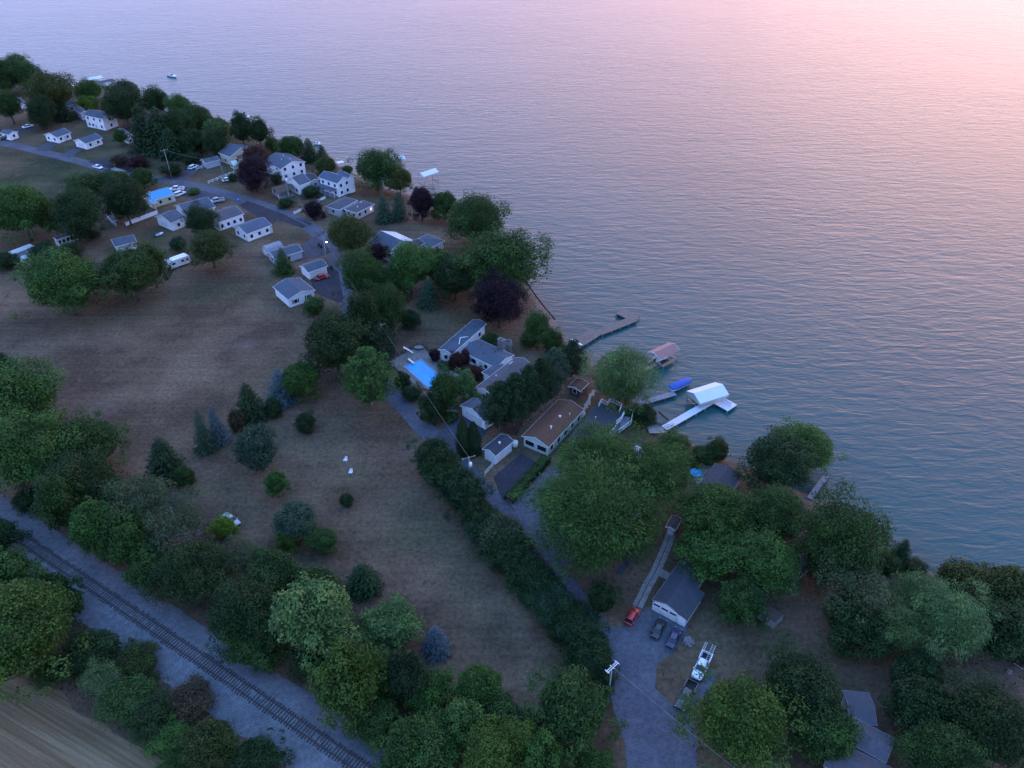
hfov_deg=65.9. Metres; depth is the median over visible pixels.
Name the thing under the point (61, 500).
leafy tree
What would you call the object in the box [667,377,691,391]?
covered boat
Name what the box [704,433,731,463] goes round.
shrub
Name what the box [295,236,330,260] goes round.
driveway
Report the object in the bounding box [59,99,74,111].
house
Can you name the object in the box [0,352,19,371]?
fir tree
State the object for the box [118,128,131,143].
house
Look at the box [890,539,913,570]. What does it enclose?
fir tree
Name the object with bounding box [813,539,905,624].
thin leaved tree
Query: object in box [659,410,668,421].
retaining wall
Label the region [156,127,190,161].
fir tree
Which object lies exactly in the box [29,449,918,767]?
understory
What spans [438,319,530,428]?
mansion
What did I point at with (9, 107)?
leafy tree
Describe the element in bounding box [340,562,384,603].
fir tree
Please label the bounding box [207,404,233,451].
spruce tree
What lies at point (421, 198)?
plum tree
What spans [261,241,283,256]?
barn shed
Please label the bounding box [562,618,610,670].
evergreen tree
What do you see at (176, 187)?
parked car
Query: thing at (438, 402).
leafy tree
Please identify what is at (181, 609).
dry weeds
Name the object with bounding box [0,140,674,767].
road
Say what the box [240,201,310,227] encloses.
driveway
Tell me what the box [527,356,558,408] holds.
pine tree
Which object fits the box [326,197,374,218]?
house
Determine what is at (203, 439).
spruce tree
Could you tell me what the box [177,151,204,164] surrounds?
shrub
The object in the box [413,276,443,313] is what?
spruce tree
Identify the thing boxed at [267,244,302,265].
garage
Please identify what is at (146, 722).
shrub
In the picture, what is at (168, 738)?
shrub
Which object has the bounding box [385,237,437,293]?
leafy tree
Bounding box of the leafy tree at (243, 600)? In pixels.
[192,571,291,666]
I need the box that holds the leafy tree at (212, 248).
[177,224,239,267]
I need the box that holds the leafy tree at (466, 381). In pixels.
[451,366,481,400]
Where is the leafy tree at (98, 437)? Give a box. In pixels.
[35,405,135,468]
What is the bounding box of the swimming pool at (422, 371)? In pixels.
[402,358,438,389]
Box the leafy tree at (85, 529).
[66,494,117,560]
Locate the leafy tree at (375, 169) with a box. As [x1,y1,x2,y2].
[347,146,403,191]
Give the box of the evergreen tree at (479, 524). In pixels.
[463,507,506,544]
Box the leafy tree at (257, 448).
[229,421,280,473]
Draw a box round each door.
[160,221,167,228]
[311,268,325,278]
[465,410,480,426]
[652,601,676,621]
[668,528,672,534]
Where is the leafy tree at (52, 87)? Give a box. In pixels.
[21,66,83,112]
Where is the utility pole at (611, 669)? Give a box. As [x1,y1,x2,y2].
[606,661,618,706]
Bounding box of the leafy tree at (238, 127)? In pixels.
[227,109,249,145]
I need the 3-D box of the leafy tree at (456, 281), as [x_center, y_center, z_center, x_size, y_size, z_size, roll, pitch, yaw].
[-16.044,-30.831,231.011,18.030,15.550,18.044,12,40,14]
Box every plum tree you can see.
[233,153,273,192]
[298,198,326,219]
[366,243,391,260]
[407,185,437,220]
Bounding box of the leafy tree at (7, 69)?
[0,57,28,93]
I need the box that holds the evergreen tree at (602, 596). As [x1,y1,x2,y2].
[578,576,625,618]
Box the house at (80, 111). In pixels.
[73,106,86,119]
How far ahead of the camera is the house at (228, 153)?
322.85 m
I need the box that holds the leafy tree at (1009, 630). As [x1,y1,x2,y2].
[949,591,1023,663]
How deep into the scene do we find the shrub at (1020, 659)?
135.28 m
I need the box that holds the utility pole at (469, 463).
[462,456,473,469]
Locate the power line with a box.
[618,671,733,767]
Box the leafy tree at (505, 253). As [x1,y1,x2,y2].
[445,222,554,294]
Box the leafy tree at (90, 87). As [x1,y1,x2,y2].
[73,76,107,98]
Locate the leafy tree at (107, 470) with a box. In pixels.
[81,455,115,493]
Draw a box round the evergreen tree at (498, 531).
[467,510,526,558]
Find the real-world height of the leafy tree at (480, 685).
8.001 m
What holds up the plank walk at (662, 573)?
on the ground
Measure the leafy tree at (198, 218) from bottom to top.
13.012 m
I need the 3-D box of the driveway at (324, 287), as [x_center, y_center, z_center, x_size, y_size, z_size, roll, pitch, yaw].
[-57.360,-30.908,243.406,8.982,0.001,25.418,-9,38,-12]
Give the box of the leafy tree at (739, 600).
[712,576,772,632]
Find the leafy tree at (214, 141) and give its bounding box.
[200,124,228,156]
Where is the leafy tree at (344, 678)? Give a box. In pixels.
[306,632,391,735]
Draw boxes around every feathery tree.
[507,446,658,583]
[545,414,647,493]
[577,342,664,415]
[605,423,709,515]
[607,490,671,565]
[613,374,641,406]
[870,596,934,655]
[884,565,964,634]
[909,574,1005,665]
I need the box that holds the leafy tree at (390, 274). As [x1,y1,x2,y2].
[374,264,412,302]
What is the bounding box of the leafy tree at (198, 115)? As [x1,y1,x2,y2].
[172,101,214,132]
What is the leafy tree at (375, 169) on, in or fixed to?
on the ground
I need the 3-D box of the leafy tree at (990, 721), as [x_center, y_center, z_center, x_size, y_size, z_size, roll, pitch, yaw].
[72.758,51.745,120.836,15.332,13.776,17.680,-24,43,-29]
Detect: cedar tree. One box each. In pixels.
[454,418,471,457]
[466,421,482,457]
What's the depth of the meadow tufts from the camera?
184.43 m
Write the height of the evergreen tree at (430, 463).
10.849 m
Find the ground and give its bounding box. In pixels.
[0,84,1023,767]
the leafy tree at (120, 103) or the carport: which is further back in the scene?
the leafy tree at (120, 103)
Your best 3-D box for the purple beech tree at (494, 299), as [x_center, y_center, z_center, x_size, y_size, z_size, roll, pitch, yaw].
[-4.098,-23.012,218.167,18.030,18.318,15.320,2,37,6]
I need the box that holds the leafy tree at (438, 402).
[416,385,449,426]
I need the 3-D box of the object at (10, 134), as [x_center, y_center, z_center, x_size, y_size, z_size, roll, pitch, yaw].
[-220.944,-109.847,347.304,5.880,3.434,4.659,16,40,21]
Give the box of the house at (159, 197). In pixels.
[144,187,175,208]
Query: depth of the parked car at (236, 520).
162.33 m
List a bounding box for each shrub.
[0,249,20,270]
[8,482,38,516]
[26,654,66,689]
[47,626,133,693]
[51,240,84,259]
[58,169,102,197]
[72,95,98,110]
[75,656,127,702]
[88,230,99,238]
[89,669,170,730]
[92,165,132,186]
[105,153,127,166]
[111,635,161,680]
[121,683,175,745]
[123,154,149,169]
[140,712,195,763]
[154,743,193,767]
[157,161,186,175]
[164,672,219,725]
[168,235,186,250]
[173,465,197,489]
[176,715,241,767]
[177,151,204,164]
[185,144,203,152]
[186,187,199,194]
[205,512,241,541]
[224,727,299,767]
[228,173,236,180]
[264,135,278,151]
[264,396,282,419]
[270,172,282,183]
[273,528,301,554]
[275,196,297,208]
[292,408,316,433]
[299,294,325,315]
[300,184,321,198]
[301,525,343,555]
[338,492,353,507]
[342,165,352,173]
[394,370,410,387]
[398,308,421,328]
[401,385,421,400]
[429,348,439,360]
[436,360,451,369]
[443,410,458,422]
[447,349,465,372]
[461,347,469,363]
[464,363,484,379]
[480,332,501,345]
[518,328,538,348]
[523,308,553,339]
[534,325,565,352]
[575,743,617,767]
[621,404,635,424]
[631,401,658,428]
[655,427,694,460]
[684,443,721,468]
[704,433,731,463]
[876,548,903,577]
[903,555,931,575]
[1001,638,1023,667]
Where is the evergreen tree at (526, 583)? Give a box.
[513,548,557,614]
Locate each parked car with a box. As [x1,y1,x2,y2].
[22,124,33,128]
[93,164,102,169]
[169,185,184,190]
[173,190,185,196]
[187,164,198,169]
[211,197,224,202]
[221,512,240,525]
[313,273,328,280]
[623,606,640,626]
[649,617,666,639]
[665,626,682,649]
[674,678,698,711]
[691,649,712,680]
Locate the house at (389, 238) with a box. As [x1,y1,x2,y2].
[367,231,444,262]
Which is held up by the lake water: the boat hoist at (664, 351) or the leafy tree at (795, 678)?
the boat hoist at (664, 351)
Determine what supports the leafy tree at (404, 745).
on the ground
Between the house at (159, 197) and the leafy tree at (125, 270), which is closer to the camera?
the leafy tree at (125, 270)
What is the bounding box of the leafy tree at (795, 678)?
[739,629,853,741]
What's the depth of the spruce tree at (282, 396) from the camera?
192.41 m
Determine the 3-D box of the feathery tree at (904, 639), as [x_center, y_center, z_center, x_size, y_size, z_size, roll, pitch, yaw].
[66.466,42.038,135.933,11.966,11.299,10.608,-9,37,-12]
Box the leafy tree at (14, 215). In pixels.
[0,178,52,242]
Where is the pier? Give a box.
[806,475,829,499]
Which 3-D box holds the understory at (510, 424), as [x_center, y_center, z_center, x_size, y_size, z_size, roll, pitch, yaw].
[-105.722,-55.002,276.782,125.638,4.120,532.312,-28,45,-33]
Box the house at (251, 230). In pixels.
[233,217,272,241]
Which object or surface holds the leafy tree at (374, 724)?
on the ground
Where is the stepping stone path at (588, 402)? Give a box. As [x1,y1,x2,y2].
[582,390,595,416]
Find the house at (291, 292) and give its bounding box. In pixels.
[273,278,315,307]
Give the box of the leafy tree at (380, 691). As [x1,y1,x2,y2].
[369,654,394,704]
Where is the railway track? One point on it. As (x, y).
(186, 644)
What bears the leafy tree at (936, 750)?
on the ground
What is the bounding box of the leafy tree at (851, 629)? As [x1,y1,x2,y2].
[820,587,898,663]
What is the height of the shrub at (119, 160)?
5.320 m
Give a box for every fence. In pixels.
[125,210,157,225]
[385,343,429,359]
[663,589,713,675]
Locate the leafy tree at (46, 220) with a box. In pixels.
[35,196,61,235]
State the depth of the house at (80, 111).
368.40 m
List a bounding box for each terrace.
[391,348,458,388]
[569,398,632,450]
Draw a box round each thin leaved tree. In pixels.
[96,474,175,527]
[138,485,215,557]
[219,532,262,580]
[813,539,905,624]
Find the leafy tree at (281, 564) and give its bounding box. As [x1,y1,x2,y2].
[243,540,302,594]
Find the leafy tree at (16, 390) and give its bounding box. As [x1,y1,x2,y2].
[0,350,72,431]
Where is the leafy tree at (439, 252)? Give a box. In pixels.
[414,246,452,281]
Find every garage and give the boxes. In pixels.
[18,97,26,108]
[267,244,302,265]
[299,259,327,278]
[482,434,513,464]
[652,556,704,626]
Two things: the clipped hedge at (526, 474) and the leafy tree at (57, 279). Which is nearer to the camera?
the clipped hedge at (526, 474)
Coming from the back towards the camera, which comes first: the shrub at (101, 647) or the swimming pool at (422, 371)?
the swimming pool at (422, 371)
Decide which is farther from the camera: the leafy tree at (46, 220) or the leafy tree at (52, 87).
the leafy tree at (52, 87)
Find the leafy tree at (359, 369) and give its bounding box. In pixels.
[338,345,401,407]
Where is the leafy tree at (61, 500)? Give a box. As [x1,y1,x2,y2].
[33,470,84,535]
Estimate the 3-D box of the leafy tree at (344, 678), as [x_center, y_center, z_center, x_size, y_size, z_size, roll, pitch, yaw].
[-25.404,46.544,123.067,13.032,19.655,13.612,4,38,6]
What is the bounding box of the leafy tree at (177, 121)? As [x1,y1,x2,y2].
[153,107,197,139]
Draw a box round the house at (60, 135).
[44,128,71,142]
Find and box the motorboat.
[653,356,668,361]
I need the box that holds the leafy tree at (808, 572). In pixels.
[800,534,847,585]
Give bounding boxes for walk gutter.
[637,535,670,605]
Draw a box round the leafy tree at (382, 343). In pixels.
[352,320,397,368]
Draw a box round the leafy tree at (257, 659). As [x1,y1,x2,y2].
[220,625,290,676]
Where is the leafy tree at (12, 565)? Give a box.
[0,541,46,589]
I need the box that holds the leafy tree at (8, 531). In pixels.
[0,518,32,551]
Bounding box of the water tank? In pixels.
[512,440,517,447]
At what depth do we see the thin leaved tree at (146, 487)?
153.08 m
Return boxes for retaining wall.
[527,283,554,320]
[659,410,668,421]
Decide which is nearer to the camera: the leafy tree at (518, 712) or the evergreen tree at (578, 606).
the leafy tree at (518, 712)
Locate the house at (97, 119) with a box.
[83,109,118,130]
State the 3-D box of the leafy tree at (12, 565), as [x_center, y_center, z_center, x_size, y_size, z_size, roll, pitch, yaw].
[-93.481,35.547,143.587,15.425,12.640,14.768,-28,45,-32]
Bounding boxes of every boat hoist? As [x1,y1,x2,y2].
[87,75,102,83]
[97,78,114,82]
[418,168,438,183]
[648,343,679,367]
[686,382,728,406]
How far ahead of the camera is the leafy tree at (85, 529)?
147.83 m
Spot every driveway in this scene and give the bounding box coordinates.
[13,127,32,132]
[35,142,57,151]
[59,148,83,157]
[88,158,137,172]
[168,164,202,180]
[173,187,199,195]
[193,190,223,204]
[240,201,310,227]
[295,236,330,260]
[310,266,342,302]
[438,416,489,458]
[493,453,534,498]
[509,465,583,564]
[607,604,716,767]
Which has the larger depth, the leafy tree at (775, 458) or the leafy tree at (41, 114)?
the leafy tree at (41, 114)
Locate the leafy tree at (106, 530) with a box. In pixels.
[90,505,161,565]
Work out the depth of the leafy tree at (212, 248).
245.10 m
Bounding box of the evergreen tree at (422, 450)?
[405,434,456,469]
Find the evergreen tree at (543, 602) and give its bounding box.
[535,582,576,630]
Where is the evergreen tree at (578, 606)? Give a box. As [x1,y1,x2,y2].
[533,593,598,643]
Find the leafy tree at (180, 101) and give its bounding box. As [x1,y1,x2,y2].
[162,92,190,112]
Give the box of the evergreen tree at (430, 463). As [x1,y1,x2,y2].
[416,448,464,483]
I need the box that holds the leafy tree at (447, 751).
[419,734,463,767]
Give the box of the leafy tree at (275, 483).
[261,467,291,497]
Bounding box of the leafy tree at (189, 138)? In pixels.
[177,127,206,152]
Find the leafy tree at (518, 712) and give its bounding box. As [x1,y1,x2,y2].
[492,706,547,755]
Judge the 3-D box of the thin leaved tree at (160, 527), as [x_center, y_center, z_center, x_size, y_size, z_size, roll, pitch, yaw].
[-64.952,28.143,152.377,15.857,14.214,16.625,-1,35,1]
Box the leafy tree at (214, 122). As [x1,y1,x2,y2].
[202,115,231,142]
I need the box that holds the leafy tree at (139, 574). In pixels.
[120,539,177,598]
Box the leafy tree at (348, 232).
[316,210,381,255]
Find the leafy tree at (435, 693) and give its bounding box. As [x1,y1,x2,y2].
[402,663,455,717]
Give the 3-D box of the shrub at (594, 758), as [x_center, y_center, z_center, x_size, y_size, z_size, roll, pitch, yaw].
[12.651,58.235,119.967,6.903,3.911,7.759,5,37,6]
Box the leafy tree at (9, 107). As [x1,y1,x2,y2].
[0,88,26,123]
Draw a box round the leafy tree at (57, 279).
[1,241,113,319]
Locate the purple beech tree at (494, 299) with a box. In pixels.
[466,264,528,327]
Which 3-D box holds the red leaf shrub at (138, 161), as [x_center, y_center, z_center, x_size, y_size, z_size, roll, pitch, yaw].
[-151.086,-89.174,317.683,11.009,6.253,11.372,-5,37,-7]
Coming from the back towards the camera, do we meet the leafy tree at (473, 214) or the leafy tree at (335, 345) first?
the leafy tree at (473, 214)
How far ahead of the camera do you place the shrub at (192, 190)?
297.30 m
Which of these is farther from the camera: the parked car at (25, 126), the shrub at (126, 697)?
the parked car at (25, 126)
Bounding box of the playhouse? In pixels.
[229,160,238,169]
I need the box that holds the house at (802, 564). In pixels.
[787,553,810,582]
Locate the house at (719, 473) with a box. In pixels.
[689,463,742,497]
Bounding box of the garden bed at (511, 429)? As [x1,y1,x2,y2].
[496,388,559,435]
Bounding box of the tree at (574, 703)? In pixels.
[514,659,628,765]
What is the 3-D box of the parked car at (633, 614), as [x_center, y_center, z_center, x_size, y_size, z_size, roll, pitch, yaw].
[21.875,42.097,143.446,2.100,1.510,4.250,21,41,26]
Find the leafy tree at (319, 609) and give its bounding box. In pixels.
[265,571,359,673]
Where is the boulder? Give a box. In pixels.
[682,636,694,646]
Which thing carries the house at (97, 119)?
on the ground
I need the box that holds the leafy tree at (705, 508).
[671,479,766,555]
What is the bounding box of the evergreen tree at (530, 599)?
[521,574,575,615]
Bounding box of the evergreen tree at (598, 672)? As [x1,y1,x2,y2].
[579,651,616,699]
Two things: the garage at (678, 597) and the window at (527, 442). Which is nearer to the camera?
the garage at (678, 597)
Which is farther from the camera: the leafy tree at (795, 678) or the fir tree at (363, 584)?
the fir tree at (363, 584)
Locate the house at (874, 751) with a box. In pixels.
[823,690,893,767]
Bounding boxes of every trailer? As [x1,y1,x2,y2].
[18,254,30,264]
[166,253,191,268]
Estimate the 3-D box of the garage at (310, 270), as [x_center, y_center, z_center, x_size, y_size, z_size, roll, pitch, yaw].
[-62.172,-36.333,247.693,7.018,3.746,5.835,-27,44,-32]
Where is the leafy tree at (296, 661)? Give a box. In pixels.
[279,635,333,684]
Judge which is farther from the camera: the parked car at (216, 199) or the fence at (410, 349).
the parked car at (216, 199)
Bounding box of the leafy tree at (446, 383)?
[429,365,460,412]
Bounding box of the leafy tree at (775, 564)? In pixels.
[717,520,805,600]
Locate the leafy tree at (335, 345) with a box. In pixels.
[292,302,377,377]
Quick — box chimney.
[506,339,512,352]
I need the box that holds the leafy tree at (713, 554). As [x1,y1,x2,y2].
[670,524,748,584]
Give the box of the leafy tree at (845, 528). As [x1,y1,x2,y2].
[788,477,897,588]
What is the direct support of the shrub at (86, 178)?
on the ground
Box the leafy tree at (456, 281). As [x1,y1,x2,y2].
[427,250,479,301]
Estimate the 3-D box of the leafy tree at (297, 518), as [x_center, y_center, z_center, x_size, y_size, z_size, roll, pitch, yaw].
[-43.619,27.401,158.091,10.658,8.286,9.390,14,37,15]
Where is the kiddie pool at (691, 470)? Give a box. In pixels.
[690,468,702,476]
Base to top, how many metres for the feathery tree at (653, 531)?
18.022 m
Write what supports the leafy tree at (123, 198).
on the ground
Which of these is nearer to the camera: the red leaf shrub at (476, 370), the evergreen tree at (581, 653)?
the evergreen tree at (581, 653)
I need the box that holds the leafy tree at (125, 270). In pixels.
[85,240,171,300]
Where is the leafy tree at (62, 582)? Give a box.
[26,561,85,614]
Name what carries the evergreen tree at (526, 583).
on the ground
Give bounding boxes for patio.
[647,424,665,432]
[695,463,711,483]
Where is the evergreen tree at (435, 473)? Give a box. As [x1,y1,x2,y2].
[422,457,463,496]
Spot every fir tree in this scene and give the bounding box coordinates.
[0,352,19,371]
[50,98,76,122]
[126,102,157,156]
[138,106,183,157]
[144,436,189,487]
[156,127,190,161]
[233,382,267,425]
[300,137,317,163]
[314,144,329,161]
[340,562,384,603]
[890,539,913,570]
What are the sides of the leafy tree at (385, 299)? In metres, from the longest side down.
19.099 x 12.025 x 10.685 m
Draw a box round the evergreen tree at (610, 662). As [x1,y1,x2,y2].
[573,646,620,679]
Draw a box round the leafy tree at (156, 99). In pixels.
[140,82,167,114]
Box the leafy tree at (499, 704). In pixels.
[477,690,518,732]
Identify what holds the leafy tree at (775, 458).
on the ground
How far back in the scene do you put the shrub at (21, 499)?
164.00 m
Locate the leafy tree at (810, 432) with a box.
[767,415,848,481]
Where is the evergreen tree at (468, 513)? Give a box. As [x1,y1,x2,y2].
[457,495,500,531]
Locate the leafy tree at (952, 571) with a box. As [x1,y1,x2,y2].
[935,554,1001,603]
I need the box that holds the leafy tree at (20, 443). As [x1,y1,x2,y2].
[0,402,89,496]
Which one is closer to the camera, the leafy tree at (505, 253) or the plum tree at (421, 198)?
the leafy tree at (505, 253)
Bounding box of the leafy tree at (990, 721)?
[930,661,1023,767]
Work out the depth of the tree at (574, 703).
120.94 m
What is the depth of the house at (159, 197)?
289.97 m
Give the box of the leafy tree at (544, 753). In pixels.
[520,726,576,767]
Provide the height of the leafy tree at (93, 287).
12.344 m
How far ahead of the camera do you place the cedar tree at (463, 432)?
176.41 m
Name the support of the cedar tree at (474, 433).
on the ground
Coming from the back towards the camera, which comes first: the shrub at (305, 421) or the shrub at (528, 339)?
the shrub at (528, 339)
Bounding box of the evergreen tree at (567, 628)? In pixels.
[549,608,602,652]
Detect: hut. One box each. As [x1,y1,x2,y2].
[568,378,588,397]
[665,515,681,535]
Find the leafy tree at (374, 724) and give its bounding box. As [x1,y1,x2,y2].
[338,693,401,753]
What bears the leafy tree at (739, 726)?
on the ground
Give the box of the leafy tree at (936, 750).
[886,719,1002,767]
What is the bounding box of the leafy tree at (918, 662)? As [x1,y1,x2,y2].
[888,646,947,690]
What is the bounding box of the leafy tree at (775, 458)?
[731,423,831,492]
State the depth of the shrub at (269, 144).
331.73 m
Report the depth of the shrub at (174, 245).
258.10 m
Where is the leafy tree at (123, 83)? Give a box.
[102,78,144,94]
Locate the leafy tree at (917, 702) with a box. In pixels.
[877,672,960,739]
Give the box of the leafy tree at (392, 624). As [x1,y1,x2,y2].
[353,590,425,661]
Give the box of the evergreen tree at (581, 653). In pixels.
[559,619,614,674]
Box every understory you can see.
[0,86,1023,767]
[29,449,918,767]
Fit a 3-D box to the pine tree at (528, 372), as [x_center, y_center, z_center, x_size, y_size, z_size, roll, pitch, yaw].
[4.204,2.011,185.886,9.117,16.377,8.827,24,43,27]
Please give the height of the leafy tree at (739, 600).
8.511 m
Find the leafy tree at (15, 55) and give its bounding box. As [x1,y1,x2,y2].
[1,52,34,64]
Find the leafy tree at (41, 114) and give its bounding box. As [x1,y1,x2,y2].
[24,94,57,128]
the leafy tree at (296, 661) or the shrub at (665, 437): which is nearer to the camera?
the leafy tree at (296, 661)
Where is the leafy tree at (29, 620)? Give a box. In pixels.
[0,574,96,706]
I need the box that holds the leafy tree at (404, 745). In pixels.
[368,703,463,767]
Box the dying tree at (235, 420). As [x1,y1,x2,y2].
[225,406,245,433]
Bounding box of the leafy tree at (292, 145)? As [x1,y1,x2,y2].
[273,135,303,156]
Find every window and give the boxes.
[525,439,533,447]
[537,444,546,452]
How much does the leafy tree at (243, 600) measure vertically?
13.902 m
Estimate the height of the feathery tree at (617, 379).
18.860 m
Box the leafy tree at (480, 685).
[447,660,503,721]
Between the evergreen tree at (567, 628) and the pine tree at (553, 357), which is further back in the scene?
the pine tree at (553, 357)
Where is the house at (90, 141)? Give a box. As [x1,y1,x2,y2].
[73,133,102,149]
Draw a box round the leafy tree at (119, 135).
[111,128,128,145]
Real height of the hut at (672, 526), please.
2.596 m
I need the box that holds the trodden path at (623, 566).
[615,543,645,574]
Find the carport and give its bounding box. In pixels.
[9,244,33,256]
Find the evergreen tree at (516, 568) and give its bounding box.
[503,540,549,602]
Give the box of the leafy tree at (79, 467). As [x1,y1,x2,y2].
[24,447,121,523]
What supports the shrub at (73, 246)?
on the ground
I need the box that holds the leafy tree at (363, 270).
[329,244,385,299]
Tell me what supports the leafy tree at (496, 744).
on the ground
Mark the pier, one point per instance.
(818, 485)
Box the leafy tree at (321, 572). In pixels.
[288,561,344,592]
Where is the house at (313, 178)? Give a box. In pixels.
[306,173,319,185]
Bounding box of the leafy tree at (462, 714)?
[434,694,484,751]
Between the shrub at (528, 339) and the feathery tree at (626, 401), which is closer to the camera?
the feathery tree at (626, 401)
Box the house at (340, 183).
[315,170,354,197]
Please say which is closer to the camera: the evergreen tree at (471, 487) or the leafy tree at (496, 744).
the leafy tree at (496, 744)
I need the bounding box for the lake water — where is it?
[0,0,1023,577]
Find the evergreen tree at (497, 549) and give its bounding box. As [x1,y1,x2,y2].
[480,519,531,572]
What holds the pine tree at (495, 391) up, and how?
on the garden bed at (511, 429)
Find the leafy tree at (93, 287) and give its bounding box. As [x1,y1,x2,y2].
[69,262,105,299]
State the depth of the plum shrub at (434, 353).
208.52 m
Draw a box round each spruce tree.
[192,408,218,458]
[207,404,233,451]
[264,368,301,411]
[270,247,298,279]
[373,192,395,225]
[389,189,409,223]
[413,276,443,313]
[418,625,451,666]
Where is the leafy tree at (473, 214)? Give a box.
[441,188,513,248]
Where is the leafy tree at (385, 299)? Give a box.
[369,280,408,335]
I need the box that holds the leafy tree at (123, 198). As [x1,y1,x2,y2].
[96,174,150,224]
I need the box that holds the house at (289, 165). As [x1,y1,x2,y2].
[263,153,305,180]
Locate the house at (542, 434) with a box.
[521,399,583,454]
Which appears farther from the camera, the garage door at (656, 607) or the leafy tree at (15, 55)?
the leafy tree at (15, 55)
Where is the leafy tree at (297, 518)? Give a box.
[270,497,321,540]
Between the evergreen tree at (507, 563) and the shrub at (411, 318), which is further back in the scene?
the shrub at (411, 318)
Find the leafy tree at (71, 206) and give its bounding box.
[46,182,107,242]
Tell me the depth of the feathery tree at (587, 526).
143.33 m
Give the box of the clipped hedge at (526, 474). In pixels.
[504,454,551,502]
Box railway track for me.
[0,516,374,767]
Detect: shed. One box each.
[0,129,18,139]
[53,231,77,245]
[105,214,116,225]
[111,235,136,250]
[201,156,219,168]
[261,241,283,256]
[757,601,783,628]
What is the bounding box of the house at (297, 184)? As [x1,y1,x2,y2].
[272,173,310,198]
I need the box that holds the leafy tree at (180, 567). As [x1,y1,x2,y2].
[144,535,241,607]
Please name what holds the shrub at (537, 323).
on the ground
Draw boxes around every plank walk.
[633,532,675,608]
[658,569,669,578]
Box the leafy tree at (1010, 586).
[972,561,1023,620]
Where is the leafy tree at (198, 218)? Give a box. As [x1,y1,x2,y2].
[181,199,221,233]
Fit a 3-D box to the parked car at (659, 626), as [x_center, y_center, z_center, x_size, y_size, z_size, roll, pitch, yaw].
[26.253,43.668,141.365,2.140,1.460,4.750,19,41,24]
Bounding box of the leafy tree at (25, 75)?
[9,59,45,90]
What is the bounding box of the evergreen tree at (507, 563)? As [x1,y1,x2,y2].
[494,541,542,581]
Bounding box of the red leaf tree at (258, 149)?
[235,143,270,159]
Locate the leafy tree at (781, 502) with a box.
[738,480,809,550]
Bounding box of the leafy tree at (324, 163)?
[312,154,338,176]
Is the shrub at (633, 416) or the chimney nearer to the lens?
the shrub at (633, 416)
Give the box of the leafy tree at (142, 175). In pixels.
[129,167,158,188]
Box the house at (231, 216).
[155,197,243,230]
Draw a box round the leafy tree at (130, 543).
[107,518,150,565]
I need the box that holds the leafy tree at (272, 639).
[249,595,290,659]
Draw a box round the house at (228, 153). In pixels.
[218,144,248,164]
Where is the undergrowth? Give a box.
[24,178,889,767]
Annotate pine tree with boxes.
[473,380,521,430]
[496,372,536,425]
[512,362,547,416]
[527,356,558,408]
[539,346,572,391]
[558,339,590,378]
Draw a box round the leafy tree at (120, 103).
[89,83,153,127]
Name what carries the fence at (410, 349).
on the ground
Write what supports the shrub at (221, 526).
on the ground
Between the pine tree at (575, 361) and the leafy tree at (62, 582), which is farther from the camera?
the pine tree at (575, 361)
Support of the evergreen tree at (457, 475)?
on the ground
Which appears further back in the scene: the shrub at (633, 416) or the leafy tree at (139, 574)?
the shrub at (633, 416)
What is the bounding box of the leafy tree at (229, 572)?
[187,541,234,593]
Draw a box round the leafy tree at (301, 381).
[277,358,322,402]
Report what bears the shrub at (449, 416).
on the ground
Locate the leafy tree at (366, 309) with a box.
[344,289,390,339]
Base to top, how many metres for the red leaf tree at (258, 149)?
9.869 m
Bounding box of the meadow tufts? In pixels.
[26,274,843,662]
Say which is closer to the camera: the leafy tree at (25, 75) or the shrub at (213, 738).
the shrub at (213, 738)
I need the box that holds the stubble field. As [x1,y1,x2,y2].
[0,669,160,767]
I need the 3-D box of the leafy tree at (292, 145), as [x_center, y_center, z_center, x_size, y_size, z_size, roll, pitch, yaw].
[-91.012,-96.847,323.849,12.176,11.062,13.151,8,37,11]
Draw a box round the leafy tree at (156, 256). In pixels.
[133,241,175,287]
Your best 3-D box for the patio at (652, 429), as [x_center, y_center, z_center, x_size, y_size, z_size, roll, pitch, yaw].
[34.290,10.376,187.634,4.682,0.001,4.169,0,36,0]
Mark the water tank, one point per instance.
(515, 444)
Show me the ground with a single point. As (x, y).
(144, 396)
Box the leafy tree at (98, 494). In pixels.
[80,472,127,511]
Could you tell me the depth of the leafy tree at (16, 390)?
175.92 m
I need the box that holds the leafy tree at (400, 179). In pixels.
[383,163,413,196]
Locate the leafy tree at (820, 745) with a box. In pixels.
[785,693,870,764]
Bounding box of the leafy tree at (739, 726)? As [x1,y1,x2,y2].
[669,661,814,767]
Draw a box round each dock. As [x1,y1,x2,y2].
[568,309,639,347]
[636,392,676,404]
[645,358,674,369]
[661,398,736,431]
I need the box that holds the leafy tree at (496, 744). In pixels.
[459,707,538,767]
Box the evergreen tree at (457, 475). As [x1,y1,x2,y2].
[426,465,487,511]
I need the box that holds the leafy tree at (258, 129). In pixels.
[244,114,274,145]
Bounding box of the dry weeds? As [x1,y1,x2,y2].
[5,489,299,741]
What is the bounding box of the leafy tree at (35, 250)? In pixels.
[26,239,57,263]
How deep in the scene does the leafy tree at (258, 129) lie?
331.90 m
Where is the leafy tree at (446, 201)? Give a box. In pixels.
[427,189,459,220]
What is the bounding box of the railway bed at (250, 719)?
[0,494,404,767]
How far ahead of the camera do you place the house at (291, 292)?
233.75 m
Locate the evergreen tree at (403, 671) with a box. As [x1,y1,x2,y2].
[383,647,435,708]
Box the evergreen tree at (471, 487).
[442,470,495,525]
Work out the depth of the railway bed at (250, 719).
135.67 m
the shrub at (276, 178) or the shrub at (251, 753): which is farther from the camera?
the shrub at (276, 178)

